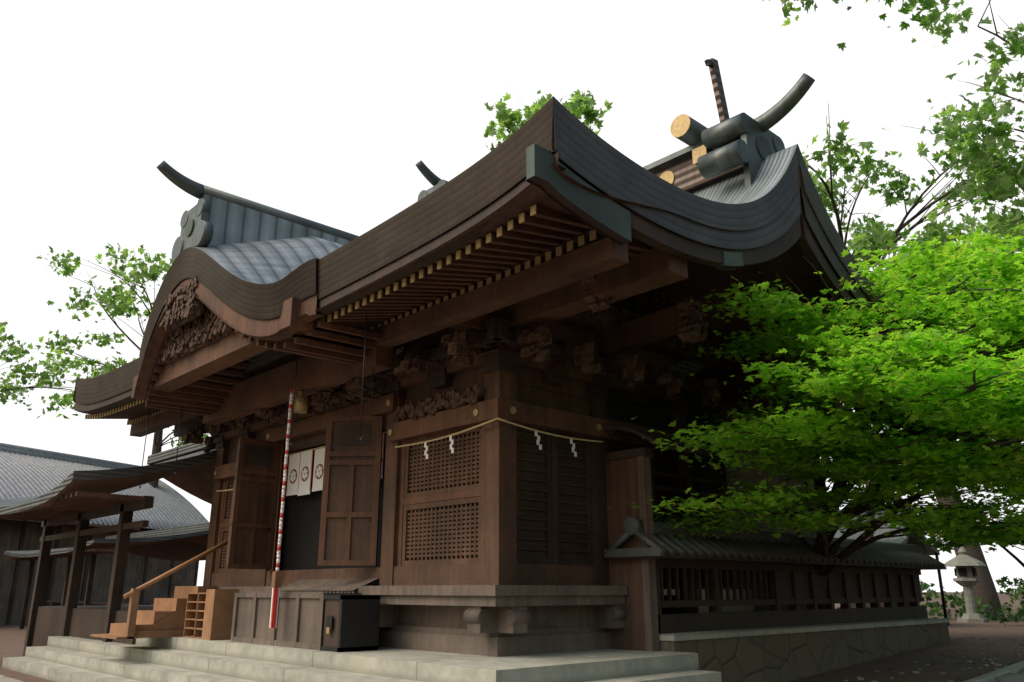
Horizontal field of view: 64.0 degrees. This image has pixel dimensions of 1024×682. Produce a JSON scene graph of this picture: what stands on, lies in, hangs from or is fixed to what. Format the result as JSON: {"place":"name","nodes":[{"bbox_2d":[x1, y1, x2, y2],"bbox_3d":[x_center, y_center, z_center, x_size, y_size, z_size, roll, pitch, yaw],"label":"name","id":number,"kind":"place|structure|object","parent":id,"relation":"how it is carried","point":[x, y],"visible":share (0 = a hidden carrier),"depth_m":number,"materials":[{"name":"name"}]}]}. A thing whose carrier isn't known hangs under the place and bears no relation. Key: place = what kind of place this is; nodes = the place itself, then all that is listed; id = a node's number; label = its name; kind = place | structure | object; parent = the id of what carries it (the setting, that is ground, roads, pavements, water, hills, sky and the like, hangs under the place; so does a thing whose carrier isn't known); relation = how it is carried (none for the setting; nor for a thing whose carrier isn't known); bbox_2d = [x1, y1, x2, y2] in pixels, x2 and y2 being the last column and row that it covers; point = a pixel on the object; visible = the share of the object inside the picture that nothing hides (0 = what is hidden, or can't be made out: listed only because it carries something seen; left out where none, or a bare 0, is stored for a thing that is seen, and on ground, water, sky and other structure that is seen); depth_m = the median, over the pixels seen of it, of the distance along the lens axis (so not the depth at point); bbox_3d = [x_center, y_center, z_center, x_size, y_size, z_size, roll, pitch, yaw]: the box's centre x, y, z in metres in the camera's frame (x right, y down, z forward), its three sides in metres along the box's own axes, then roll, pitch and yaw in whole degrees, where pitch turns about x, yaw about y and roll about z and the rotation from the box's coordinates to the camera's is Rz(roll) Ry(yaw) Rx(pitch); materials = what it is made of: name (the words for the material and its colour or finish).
{"place":"outdoors","nodes":[
{"label":"outdoors","id":0,"kind":"place"},
{"bbox_2d":[0,675,23,681],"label":"ground","id":1,"kind":"structure","parent":0,"point":[5,678],"depth_m":13.34,"materials":[{"name":"grey stone"}]},
{"bbox_2d":[0,321,91,410],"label":"tree","id":2,"kind":"object","parent":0,"point":[14,349],"depth_m":47.88,"materials":[{"name":"green plant"}]},
{"bbox_2d":[25,243,208,530],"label":"tree","id":3,"kind":"object","parent":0,"point":[126,299],"depth_m":45.32,"materials":[{"name":"green plant"}]},
{"bbox_2d":[0,592,1023,681],"bbox_3d":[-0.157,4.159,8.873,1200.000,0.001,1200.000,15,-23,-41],"label":"terrain","id":4,"kind":"structure","parent":0,"point":[12,639],"depth_m":24.66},
{"bbox_2d":[0,443,209,624],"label":"office building","id":5,"kind":"structure","parent":4,"relation":"on","point":[27,472],"depth_m":39.17,"materials":[{"name":"tile"}]},
{"bbox_2d":[4,523,208,628],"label":"amulet pavilion","id":6,"kind":"structure","parent":5,"relation":"attached to","point":[184,543],"depth_m":28.93,"materials":[{"name":"brown wood"}]},
{"bbox_2d":[0,438,216,656],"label":"side passage","id":7,"kind":"object","parent":4,"relation":"on","point":[81,498],"visible":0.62,"depth_m":15.85,"materials":[{"name":"brown wood"}]},
{"bbox_2d":[2,636,721,681],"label":"stone platform","id":8,"kind":"structure","parent":4,"relation":"on","point":[77,659],"depth_m":9.57,"materials":[{"name":"grey stone"}]},
{"bbox_2d":[90,540,227,638],"bbox_3d":[-5.647,3.971,13.296,1.667,1.530,1.200,15,-23,-41],"label":"side stair","id":9,"kind":"object","parent":8,"relation":"on","point":[165,617],"visible":0.84,"depth_m":12.81,"materials":[{"name":"brown wood"}]},
{"bbox_2d":[183,589,239,639],"bbox_3d":[-4.607,4.149,12.470,0.380,0.710,1.100,15,-23,-41],"label":"shoe shelf","id":10,"kind":"object","parent":8,"relation":"on","point":[209,614],"visible":0.99,"depth_m":12.13,"materials":[{"name":"brown wood"}]},
{"bbox_2d":[230,578,379,651],"bbox_3d":[-2.684,3.630,11.001,0.930,0.850,2.880,15,-23,-41],"label":"offering box","id":11,"kind":"object","parent":8,"relation":"on","point":[335,619],"visible":0.94,"depth_m":10.35,"materials":[{"name":"brown wood"}]},
{"bbox_2d":[130,237,816,656],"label":"shrine hall","id":12,"kind":"structure","parent":8,"relation":"on","point":[496,537],"depth_m":10.36,"materials":[{"name":"brown wood"}]},
{"bbox_2d":[225,416,383,569],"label":"doors","id":13,"kind":"structure","parent":12,"relation":"attached to","point":[349,521],"depth_m":11.40,"materials":[{"name":"brown wood"}]},
{"bbox_2d":[286,431,385,495],"bbox_3d":[-2.720,1.907,12.382,0.040,0.710,2.850,15,-23,-41],"label":"noren curtain","id":14,"kind":"object","parent":12,"relation":"hanging from","point":[299,473],"visible":0.45,"depth_m":12.90,"materials":[{"name":"white fabric"}]},
{"bbox_2d":[216,418,603,491],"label":"shimenawa ropes","id":15,"kind":"object","parent":12,"relation":"attached to","point":[492,420],"visible":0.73,"depth_m":10.12,"materials":[{"name":"beige fabric"}]},
{"bbox_2d":[74,143,886,488],"bbox_3d":[-1.137,0.933,14.328,9.594,3.373,13.400,15,-23,-41],"label":"roof timber","id":16,"kind":"object","parent":12,"relation":"on","point":[204,341],"visible":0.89,"depth_m":9.81,"materials":[{"name":"brown wood"}]},
{"bbox_2d":[269,389,307,627],"bbox_3d":[-3.015,2.213,11.108,0.295,3.164,0.195,15,-23,-41],"label":"bell rope","id":17,"kind":"object","parent":16,"relation":"hanging from","point":[301,403],"visible":1,"depth_m":11.01,"materials":[{"name":"red fabric"}]},
{"bbox_2d":[73,96,949,425],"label":"roof","id":18,"kind":"structure","parent":12,"relation":"on","point":[261,280],"depth_m":9.81,"materials":[{"name":"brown metal"}]},
{"bbox_2d":[156,58,814,264],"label":"roof ridge ornaments","id":19,"kind":"object","parent":18,"relation":"on","point":[726,147],"visible":0.41,"depth_m":11.47},
{"bbox_2d":[658,358,843,535],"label":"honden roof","id":20,"kind":"structure","parent":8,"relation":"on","point":[686,367],"depth_m":12.35,"materials":[{"name":"grey metal"}]},
{"bbox_2d":[659,618,949,681],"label":"masonry wall","id":21,"kind":"structure","parent":4,"relation":"on","point":[779,654],"depth_m":11.53,"materials":[{"name":"stone"}]},
{"bbox_2d":[655,559,927,633],"bbox_3d":[4.477,4.022,13.031,8.250,0.900,0.821,15,-23,-41],"label":"side fence","id":22,"kind":"object","parent":21,"relation":"on","point":[793,586],"visible":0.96,"depth_m":12.18,"materials":[{"name":"brown wood"}]},
{"bbox_2d":[603,517,946,569],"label":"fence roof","id":23,"kind":"structure","parent":22,"relation":"on","point":[765,547],"depth_m":11.45,"materials":[{"name":"grey tile"}]},
{"bbox_2d":[810,637,1023,681],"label":"fallen leaves","id":24,"kind":"object","parent":4,"relation":"on","point":[916,672],"visible":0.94,"depth_m":12.18,"materials":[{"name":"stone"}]},
{"bbox_2d":[0,0,1023,591],"label":"sky","id":25,"kind":"structure","parent":0,"point":[325,112],"materials":[{"name":"white"}]},
{"bbox_2d":[483,84,612,151],"bbox_3d":[1.794,-0.022,31.325,7.865,21.354,6.685,15,-23,-41],"label":"tree","id":26,"kind":"object","parent":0,"point":[579,105],"depth_m":32.30,"materials":[{"name":"green plant"}]},
{"bbox_2d":[609,223,1023,608],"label":"maple tree","id":27,"kind":"object","parent":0,"point":[849,382],"depth_m":9.43,"materials":[{"name":"green plant"}]},
{"bbox_2d":[763,0,968,50],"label":"tree foliage","id":28,"kind":"object","parent":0,"point":[787,8],"visible":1,"depth_m":16.67,"materials":[{"name":"green plant"}]},
{"bbox_2d":[812,167,957,508],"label":"tree","id":29,"kind":"object","parent":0,"point":[866,219],"depth_m":42.27,"materials":[{"name":"green plant"}]},
{"bbox_2d":[787,609,1023,681],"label":"ground bank","id":30,"kind":"structure","parent":0,"point":[996,631],"depth_m":12.52,"materials":[{"name":"soil"}]},
{"bbox_2d":[866,429,878,539],"bbox_3d":[9.022,3.742,19.668,0.365,7.375,3.991,0,-17,1],"label":"tree trunk","id":31,"kind":"object","parent":30,"relation":"on","point":[870,536],"depth_m":20.50,"materials":[{"name":"brown plant"}]},
{"bbox_2d":[834,507,939,607],"bbox_3d":[9.714,6.122,22.040,2.800,3.100,2.600,15,-23,-41],"label":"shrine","id":32,"kind":"object","parent":30,"relation":"on","point":[914,540],"visible":0.06,"depth_m":21.77,"materials":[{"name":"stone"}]},
{"bbox_2d":[837,576,1023,625],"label":"hedge shrubs","id":33,"kind":"object","parent":30,"relation":"on","point":[1015,617],"visible":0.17,"depth_m":25.05,"materials":[{"name":"green plant"}]},
{"bbox_2d":[923,506,949,624],"bbox_3d":[11.483,6.029,22.078,0.370,3.200,0.370,-8,-19,24],"label":"pole","id":34,"kind":"object","parent":30,"relation":"on","point":[941,590],"visible":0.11,"depth_m":21.87,"materials":[{"name":"grey metal"}]},
{"bbox_2d":[852,298,1023,566],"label":"maple tree","id":35,"kind":"object","parent":30,"relation":"on","point":[947,547],"depth_m":15.83,"materials":[{"name":"green plant"}]},
{"bbox_2d":[945,546,988,622],"bbox_3d":[13.326,7.126,23.970,1.160,2.200,1.005,15,-23,-41],"label":"stone lantern","id":36,"kind":"object","parent":30,"relation":"on","point":[963,563],"visible":0.94,"depth_m":23.81,"materials":[{"name":"grey stone"}]},
{"bbox_2d":[802,92,1023,617],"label":"tree","id":37,"kind":"object","parent":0,"point":[995,220],"depth_m":27.44,"materials":[{"name":"green plant"}]},
{"bbox_2d":[864,0,1023,290],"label":"tree","id":38,"kind":"object","parent":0,"point":[998,130],"depth_m":22.94,"materials":[{"name":"green plant"}]},
{"bbox_2d":[929,91,1023,265],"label":"tree leaves","id":39,"kind":"object","parent":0,"point":[972,220],"depth_m":36.96,"materials":[{"name":"green plant"}]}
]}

